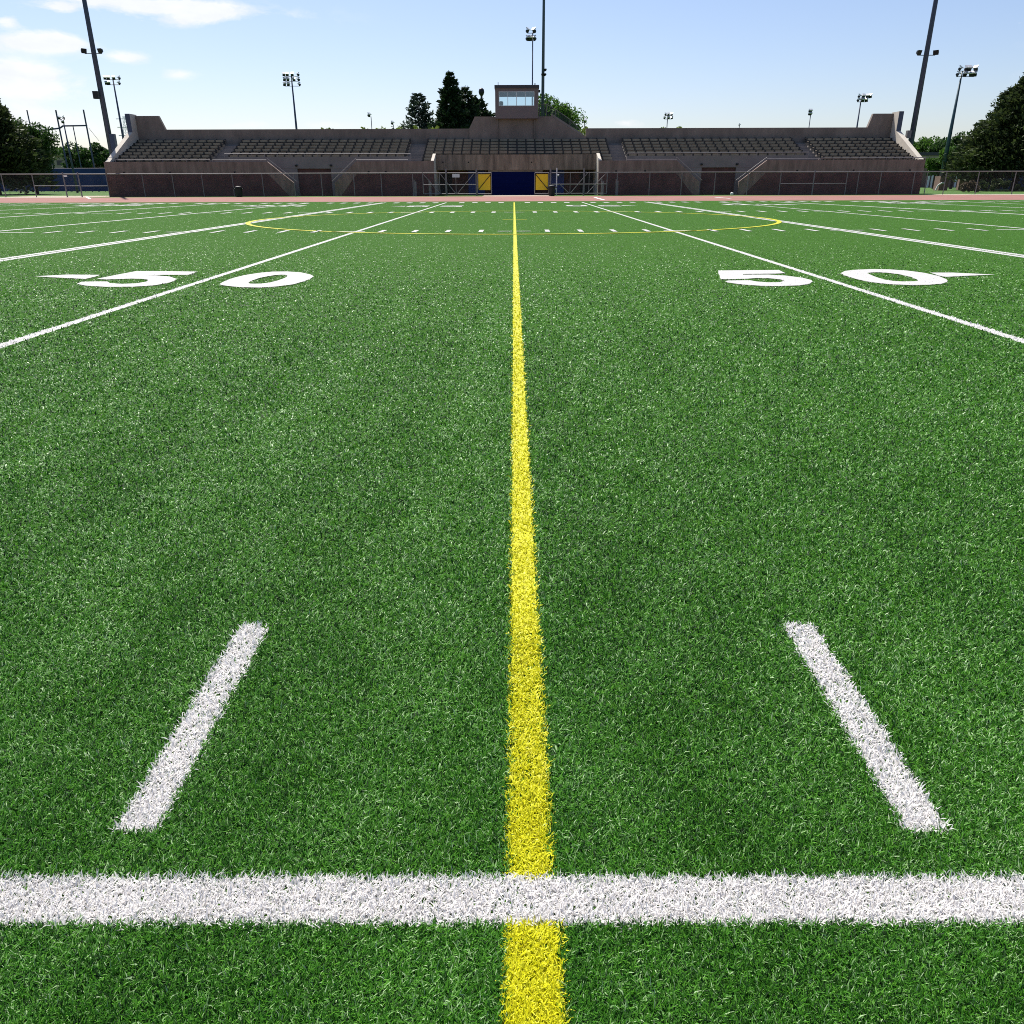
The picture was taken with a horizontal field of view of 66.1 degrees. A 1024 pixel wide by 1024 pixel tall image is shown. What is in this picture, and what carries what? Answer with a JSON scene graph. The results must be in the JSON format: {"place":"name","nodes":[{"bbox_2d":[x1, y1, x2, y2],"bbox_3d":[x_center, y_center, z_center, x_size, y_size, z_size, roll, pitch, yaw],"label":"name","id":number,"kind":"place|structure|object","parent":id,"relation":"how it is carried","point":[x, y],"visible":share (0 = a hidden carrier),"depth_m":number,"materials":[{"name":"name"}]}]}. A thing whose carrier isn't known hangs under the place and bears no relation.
{"place":"outdoors","nodes":[
{"label":"outdoors","id":0,"kind":"place"},
{"bbox_2d":[0,196,108,197],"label":"path","id":1,"kind":"structure","parent":0,"point":[53,197],"depth_m":72.67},
{"bbox_2d":[62,172,82,196],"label":"chain link fence","id":2,"kind":"object","parent":1,"relation":"on","point":[65,175],"visible":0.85,"depth_m":73.43,"materials":[{"name":"metal"}]},
{"bbox_2d":[51,154,64,167],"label":"building","id":3,"kind":"structure","parent":0,"point":[58,162],"depth_m":139.04,"materials":[{"name":"grey"}]},
{"bbox_2d":[117,117,127,135],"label":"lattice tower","id":4,"kind":"structure","parent":0,"point":[123,127],"depth_m":378.01,"materials":[{"name":"metal"}]},
{"bbox_2d":[479,88,483,108],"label":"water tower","id":5,"kind":"structure","parent":0,"point":[481,92],"depth_m":113.18,"materials":[{"name":"grey metal"}]},
{"bbox_2d":[0,200,1023,1023],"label":"playing field","id":6,"kind":"structure","parent":0,"point":[570,212],"depth_m":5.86,"materials":[{"name":"green plant"}]},
{"bbox_2d":[0,232,32,232],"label":"hash mark","id":7,"kind":"object","parent":6,"relation":"on","point":[16,232],"visible":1,"depth_m":22.54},
{"bbox_2d":[39,275,97,278],"bbox_3d":[-6.799,-3.648,12.160,1.025,0.019,0.493,8,24,18],"label":"direction arrow","id":8,"kind":"object","parent":6,"relation":"on","point":[73,276],"visible":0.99,"depth_m":12.08,"materials":[{"name":"white paint"}]},
{"bbox_2d":[0,204,209,217],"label":"yard line","id":9,"kind":"object","parent":6,"relation":"on","point":[109,210],"visible":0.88,"depth_m":39.50,"materials":[{"name":"white paint"}]},
{"bbox_2d":[78,271,194,286],"bbox_3d":[-5.595,-3.518,11.838,1.327,0.023,2.058,0,23,0],"label":"field number","id":10,"kind":"object","parent":6,"relation":"on","point":[152,277],"visible":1,"depth_m":11.81,"materials":[{"name":"white paint"}]},
{"bbox_2d":[3,203,306,230],"bbox_3d":[-14.978,-9.678,26.486,0.242,0.037,53.902,1,23,3],"label":"yard line","id":11,"kind":"object","parent":6,"relation":"on","point":[137,218],"visible":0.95,"depth_m":30.17,"materials":[{"name":"white paint"}]},
{"bbox_2d":[107,620,268,834],"bbox_3d":[-0.850,0.539,2.188,0.146,0.023,0.935,0,23,0],"label":"hash mark","id":12,"kind":"object","parent":6,"relation":"on","point":[157,809],"visible":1,"depth_m":2.07,"materials":[{"name":"white paint"}]},
{"bbox_2d":[0,203,380,260],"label":"yard line","id":13,"kind":"object","parent":6,"relation":"on","point":[12,257],"visible":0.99,"depth_m":19.82,"materials":[{"name":"white paint"}]},
{"bbox_2d":[0,203,443,347],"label":"yard line","id":14,"kind":"object","parent":6,"relation":"on","point":[35,334],"visible":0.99,"depth_m":9.76,"materials":[{"name":"white paint"}]},
{"bbox_2d":[220,271,313,287],"bbox_3d":[-3.597,-3.477,11.726,1.207,0.024,2.053,0,23,0],"label":"field number","id":15,"kind":"object","parent":6,"relation":"on","point":[243,281],"visible":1,"depth_m":11.63,"materials":[{"name":"white paint"}]},
{"bbox_2d":[0,867,1023,933],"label":"sideline","id":16,"kind":"object","parent":6,"relation":"on","point":[1007,896],"visible":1,"depth_m":1.60,"materials":[{"name":"white paint"}]},
{"bbox_2d":[245,211,781,234],"bbox_3d":[0.056,-10.874,29.223,19.176,0.030,17.485,0,23,0],"label":"circle","id":17,"kind":"object","parent":6,"relation":"on","point":[777,222],"visible":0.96,"depth_m":24.18,"materials":[{"name":"yellow paint"}]},
{"bbox_2d":[495,202,572,1023],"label":"halfway line","id":18,"kind":"object","parent":6,"relation":"on","point":[524,619],"visible":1,"depth_m":2.00,"materials":[{"name":"yellow paint"}]},
{"bbox_2d":[718,270,812,286],"bbox_3d":[3.698,-3.497,11.723,1.285,0.022,2.081,0,23,0],"label":"field number","id":19,"kind":"object","parent":6,"relation":"on","point":[738,274],"visible":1,"depth_m":11.69,"materials":[{"name":"white paint"}]},
{"bbox_2d":[582,202,1023,342],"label":"yard line","id":20,"kind":"object","parent":6,"relation":"on","point":[987,329],"visible":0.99,"depth_m":9.83,"materials":[{"name":"white paint"}]},
{"bbox_2d":[648,202,1023,257],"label":"yard line","id":21,"kind":"object","parent":6,"relation":"on","point":[1016,254],"visible":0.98,"depth_m":19.73,"materials":[{"name":"white paint"}]},
{"bbox_2d":[778,620,953,835],"bbox_3d":[0.940,0.539,2.178,0.141,0.023,0.931,0,23,0],"label":"hash mark","id":22,"kind":"object","parent":6,"relation":"on","point":[916,800],"visible":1,"depth_m":2.07,"materials":[{"name":"white paint"}]},
{"bbox_2d":[723,202,1023,228],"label":"yard line","id":23,"kind":"object","parent":6,"relation":"on","point":[896,217],"visible":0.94,"depth_m":29.95,"materials":[{"name":"white paint"}]},
{"bbox_2d":[841,269,946,285],"bbox_3d":[5.719,-3.533,11.795,1.382,0.022,2.097,0,23,0],"label":"field number","id":24,"kind":"object","parent":6,"relation":"on","point":[920,277],"visible":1,"depth_m":11.67,"materials":[{"name":"white paint"}]},
{"bbox_2d":[786,202,1023,214],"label":"yard line","id":25,"kind":"object","parent":6,"relation":"on","point":[906,208],"visible":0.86,"depth_m":39.02,"materials":[{"name":"white paint"}]},
{"bbox_2d":[932,273,994,276],"bbox_3d":[6.831,-3.658,12.087,0.933,0.019,0.540,-7,24,-16],"label":"direction arrow","id":26,"kind":"object","parent":6,"relation":"on","point":[954,274],"visible":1,"depth_m":11.99,"materials":[{"name":"white paint"}]},
{"bbox_2d":[0,195,1023,202],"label":"running track","id":27,"kind":"structure","parent":0,"point":[517,198],"depth_m":61.80,"materials":[{"name":"rubber"}]},
{"bbox_2d":[0,187,1023,197],"bbox_3d":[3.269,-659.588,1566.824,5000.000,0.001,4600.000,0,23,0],"label":"ground","id":28,"kind":"structure","parent":0,"point":[86,193],"depth_m":78.97,"materials":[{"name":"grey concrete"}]},
{"bbox_2d":[0,98,59,194],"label":"leafy tree","id":29,"kind":"object","parent":28,"relation":"on","point":[17,146],"visible":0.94,"depth_m":86.74,"materials":[{"name":"green plant"}]},
{"bbox_2d":[13,116,61,193],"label":"leafy tree","id":30,"kind":"object","parent":28,"relation":"on","point":[47,142],"visible":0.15,"depth_m":91.50,"materials":[{"name":"green plant"}]},
{"bbox_2d":[0,168,107,191],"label":"windscreen fence","id":31,"kind":"object","parent":28,"relation":"on","point":[85,171],"visible":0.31,"depth_m":108.85,"materials":[{"name":"fabric"}]},
{"bbox_2d":[0,174,109,196],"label":"chain link fence","id":32,"kind":"object","parent":28,"relation":"on","point":[51,183],"visible":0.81,"depth_m":73.58,"materials":[{"name":"metal"}]},
{"bbox_2d":[53,146,66,153],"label":"leafy tree","id":33,"kind":"object","parent":28,"relation":"on","point":[61,148],"visible":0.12,"depth_m":148.32,"materials":[{"name":"green plant"}]},
{"bbox_2d":[26,110,96,167],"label":"backstop","id":34,"kind":"object","parent":28,"relation":"on","point":[59,127],"visible":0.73,"depth_m":112.87},
{"bbox_2d":[57,115,78,192],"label":"floodlight mast","id":35,"kind":"object","parent":28,"relation":"on","point":[62,121],"visible":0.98,"depth_m":101.99,"materials":[{"name":"grey metal"}]},
{"bbox_2d":[60,148,93,167],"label":"leafy tree","id":36,"kind":"object","parent":28,"relation":"on","point":[86,163],"visible":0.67,"depth_m":119.78,"materials":[{"name":"green plant"}]},
{"bbox_2d":[64,141,108,167],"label":"leafy tree","id":37,"kind":"object","parent":28,"relation":"on","point":[100,154],"visible":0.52,"depth_m":122.71,"materials":[{"name":"green plant"}]},
{"bbox_2d":[81,0,117,155],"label":"floodlight mast","id":38,"kind":"object","parent":28,"relation":"on","point":[110,137],"visible":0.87,"depth_m":77.46,"materials":[{"name":"grey metal"}]},
{"bbox_2d":[103,75,123,138],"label":"floodlight mast","id":39,"kind":"object","parent":28,"relation":"on","point":[106,77],"visible":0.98,"depth_m":104.15,"materials":[{"name":"grey metal"}]},
{"bbox_2d":[233,186,243,196],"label":"trash can","id":40,"kind":"object","parent":28,"relation":"on","point":[238,190],"visible":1,"depth_m":72.36,"materials":[{"name":"black plastic"}]},
{"bbox_2d":[107,173,422,196],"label":"chain link fence","id":41,"kind":"object","parent":28,"relation":"on","point":[265,183],"visible":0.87,"depth_m":73.48,"materials":[{"name":"metal"}]},
{"bbox_2d":[282,72,300,128],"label":"floodlight mast","id":42,"kind":"object","parent":28,"relation":"on","point":[286,78],"visible":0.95,"depth_m":105.59,"materials":[{"name":"grey metal"}]},
{"bbox_2d":[361,125,401,128],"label":"hedge","id":43,"kind":"object","parent":28,"relation":"on","point":[399,127],"visible":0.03,"depth_m":82.64,"materials":[{"name":"green plant"}]},
{"bbox_2d":[391,92,434,128],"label":"pine tree","id":44,"kind":"object","parent":28,"relation":"on","point":[421,115],"visible":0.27,"depth_m":99.42,"materials":[{"name":"green plant"}]},
{"bbox_2d":[414,180,416,195],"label":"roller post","id":45,"kind":"object","parent":28,"relation":"on","point":[415,189],"visible":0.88,"depth_m":73.87,"materials":[{"name":"metal"}]},
{"bbox_2d":[413,125,438,128],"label":"hedge","id":46,"kind":"object","parent":28,"relation":"on","point":[416,127],"visible":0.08,"depth_m":82.60,"materials":[{"name":"green plant"}]},
{"bbox_2d":[422,169,446,195],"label":"metal gate","id":47,"kind":"structure","parent":28,"relation":"on","point":[439,184],"depth_m":73.37,"materials":[{"name":"metal"}]},
{"bbox_2d":[427,70,471,128],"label":"spruce tree","id":48,"kind":"object","parent":28,"relation":"on","point":[450,101],"visible":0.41,"depth_m":95.45,"materials":[{"name":"green plant"}]},
{"bbox_2d":[440,169,477,195],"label":"metal gate","id":49,"kind":"structure","parent":28,"relation":"on","point":[455,175],"depth_m":73.36,"materials":[{"name":"metal"}]},
{"bbox_2d":[477,172,491,193],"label":"metal gate","id":50,"kind":"structure","parent":49,"relation":"attached to","point":[483,181],"depth_m":73.27,"materials":[{"name":"metal"}]},
{"bbox_2d":[454,85,481,127],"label":"pine tree","id":51,"kind":"object","parent":28,"relation":"on","point":[469,97],"visible":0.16,"depth_m":98.28,"materials":[{"name":"green plant"}]},
{"bbox_2d":[474,97,494,116],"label":"pine tree","id":52,"kind":"object","parent":28,"relation":"on","point":[485,111],"visible":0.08,"depth_m":101.23,"materials":[{"name":"green plant"}]},
{"bbox_2d":[104,83,925,196],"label":"grandstand","id":53,"kind":"object","parent":28,"relation":"on","point":[512,149],"visible":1,"depth_m":76.64,"materials":[{"name":"concrete"}]},
{"bbox_2d":[298,169,332,195],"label":"brick doorway","id":54,"kind":"structure","parent":53,"relation":"in","point":[317,177],"depth_m":76.64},
{"bbox_2d":[439,172,452,194],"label":"dark doorway","id":55,"kind":"structure","parent":53,"relation":"in","point":[449,177],"depth_m":79.69,"materials":[{"name":"black plastic"}]},
{"bbox_2d":[468,171,484,194],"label":"door","id":56,"kind":"structure","parent":53,"relation":"in","point":[473,188],"depth_m":79.65,"materials":[{"name":"blue paint"}]},
{"bbox_2d":[491,172,534,194],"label":"roller door","id":57,"kind":"structure","parent":53,"relation":"in","point":[503,183],"depth_m":77.41,"materials":[{"name":"blue paint"}]},
{"bbox_2d":[549,170,563,192],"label":"door","id":58,"kind":"structure","parent":53,"relation":"in","point":[553,177],"depth_m":79.49,"materials":[{"name":"blue paint"}]},
{"bbox_2d":[580,171,592,192],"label":"dark doorway","id":59,"kind":"structure","parent":53,"relation":"in","point":[587,180],"depth_m":79.63,"materials":[{"name":"black plastic"}]},
{"bbox_2d":[700,167,735,194],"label":"doorway","id":60,"kind":"structure","parent":53,"relation":"in","point":[725,176],"depth_m":76.52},
{"bbox_2d":[526,27,536,104],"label":"floodlight mast","id":61,"kind":"object","parent":28,"relation":"on","point":[532,37],"visible":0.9,"depth_m":96.63,"materials":[{"name":"grey metal"}]},
{"bbox_2d":[541,0,546,115],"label":"floodlight mast","id":62,"kind":"object","parent":28,"relation":"on","point":[543,74],"visible":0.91,"depth_m":80.22,"materials":[{"name":"grey metal"}]},
{"bbox_2d":[546,185,556,195],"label":"trash can","id":63,"kind":"object","parent":28,"relation":"on","point":[551,190],"visible":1,"depth_m":72.37,"materials":[{"name":"black plastic"}]},
{"bbox_2d":[555,168,558,195],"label":"fence post","id":64,"kind":"object","parent":28,"relation":"on","point":[556,180],"visible":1,"depth_m":72.99,"materials":[{"name":"metal"}]},
{"bbox_2d":[538,93,587,129],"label":"leafy tree","id":65,"kind":"object","parent":28,"relation":"on","point":[565,109],"visible":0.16,"depth_m":102.48,"materials":[{"name":"green plant"}]},
{"bbox_2d":[550,168,587,193],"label":"metal gate","id":66,"kind":"structure","parent":28,"relation":"on","point":[568,180],"depth_m":73.32,"materials":[{"name":"metal"}]},
{"bbox_2d":[534,172,548,193],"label":"metal gate","id":67,"kind":"structure","parent":66,"relation":"attached to","point":[542,181],"depth_m":73.25,"materials":[{"name":"metal"}]},
{"bbox_2d":[583,168,607,195],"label":"metal gate","id":68,"kind":"structure","parent":28,"relation":"on","point":[592,184],"depth_m":73.35,"materials":[{"name":"metal"}]},
{"bbox_2d":[601,179,603,195],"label":"roller post","id":69,"kind":"object","parent":28,"relation":"on","point":[602,186],"visible":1,"depth_m":73.78,"materials":[{"name":"metal"}]},
{"bbox_2d":[663,112,672,127],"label":"floodlight mast","id":70,"kind":"object","parent":28,"relation":"on","point":[668,115],"visible":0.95,"depth_m":178.62,"materials":[{"name":"grey metal"}]},
{"bbox_2d":[607,170,924,195],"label":"chain link fence","id":71,"kind":"object","parent":28,"relation":"on","point":[812,183],"visible":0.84,"depth_m":73.37,"materials":[{"name":"metal"}]},
{"bbox_2d":[808,109,812,126],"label":"floodlight mast","id":72,"kind":"object","parent":28,"relation":"on","point":[810,113],"visible":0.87,"depth_m":151.47,"materials":[{"name":"grey metal"}]},
{"bbox_2d":[856,93,871,126],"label":"floodlight mast","id":73,"kind":"object","parent":28,"relation":"on","point":[863,97],"visible":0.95,"depth_m":119.45,"materials":[{"name":"grey metal"}]},
{"bbox_2d":[905,0,938,144],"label":"floodlight mast","id":74,"kind":"object","parent":28,"relation":"on","point":[910,134],"visible":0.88,"depth_m":77.09,"materials":[{"name":"metal"}]},
{"bbox_2d":[924,158,941,188],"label":"leafy tree","id":75,"kind":"object","parent":28,"relation":"on","point":[932,164],"visible":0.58,"depth_m":115.98,"materials":[{"name":"green plant"}]},
{"bbox_2d":[913,135,955,151],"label":"leafy tree","id":76,"kind":"object","parent":28,"relation":"on","point":[923,144],"visible":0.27,"depth_m":148.28,"materials":[{"name":"green plant"}]},
{"bbox_2d":[918,152,957,187],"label":"building","id":77,"kind":"structure","parent":28,"relation":"on","point":[927,155],"depth_m":132.61,"materials":[{"name":"metal"}]},
{"bbox_2d":[933,176,949,190],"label":"utility box","id":78,"kind":"object","parent":28,"relation":"on","point":[940,179],"visible":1,"depth_m":99.01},
{"bbox_2d":[937,146,955,163],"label":"leafy tree","id":79,"kind":"object","parent":28,"relation":"on","point":[941,153],"visible":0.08,"depth_m":110.88,"materials":[{"name":"green plant"}]},
{"bbox_2d":[927,131,969,151],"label":"leafy tree","id":80,"kind":"object","parent":28,"relation":"on","point":[938,145],"visible":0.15,"depth_m":135.48,"materials":[{"name":"green plant"}]},
{"bbox_2d":[945,169,954,188],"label":"leafy tree","id":81,"kind":"object","parent":28,"relation":"on","point":[951,184],"visible":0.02,"depth_m":116.01,"materials":[{"name":"green plant"}]},
{"bbox_2d":[939,65,978,175],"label":"floodlight mast","id":82,"kind":"object","parent":28,"relation":"on","point":[965,72],"visible":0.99,"depth_m":95.92,"materials":[{"name":"grey metal"}]},
{"bbox_2d":[960,180,979,191],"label":"bush","id":83,"kind":"object","parent":28,"relation":"on","point":[965,185],"visible":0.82,"depth_m":84.51,"materials":[{"name":"green plant"}]},
{"bbox_2d":[939,72,1023,190],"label":"leafy tree","id":84,"kind":"object","parent":28,"relation":"on","point":[989,143],"visible":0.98,"depth_m":92.07,"materials":[{"name":"green plant"}]},
{"bbox_2d":[956,176,1022,189],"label":"garden wall","id":85,"kind":"structure","parent":28,"relation":"on","point":[961,182],"depth_m":103.31,"materials":[{"name":"white paint"}]},
{"bbox_2d":[979,178,1011,191],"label":"bush","id":86,"kind":"object","parent":28,"relation":"on","point":[1000,180],"visible":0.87,"depth_m":89.21,"materials":[{"name":"green plant"}]},
{"bbox_2d":[1013,181,1023,190],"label":"bush","id":87,"kind":"object","parent":28,"relation":"on","point":[1018,185],"visible":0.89,"depth_m":89.46,"materials":[{"name":"green plant"}]},
{"bbox_2d":[0,0,1023,148],"label":"sky","id":88,"kind":"structure","parent":0,"point":[189,64],"materials":[{"name":"blue"}]},
{"bbox_2d":[484,195,548,195],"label":"path","id":89,"kind":"structure","parent":0,"point":[516,195],"depth_m":74.87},
{"bbox_2d":[580,126,587,135],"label":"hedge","id":90,"kind":"object","parent":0,"point":[583,130],"visible":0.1,"depth_m":82.52,"materials":[{"name":"green plant"}]},
{"bbox_2d":[928,194,1023,194],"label":"path","id":91,"kind":"structure","parent":0,"point":[975,194],"depth_m":73.20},
{"bbox_2d":[922,171,1023,194],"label":"chain link fence","id":92,"kind":"object","parent":91,"relation":"on","point":[970,178],"visible":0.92,"depth_m":73.28,"materials":[{"name":"metal"}]}
]}

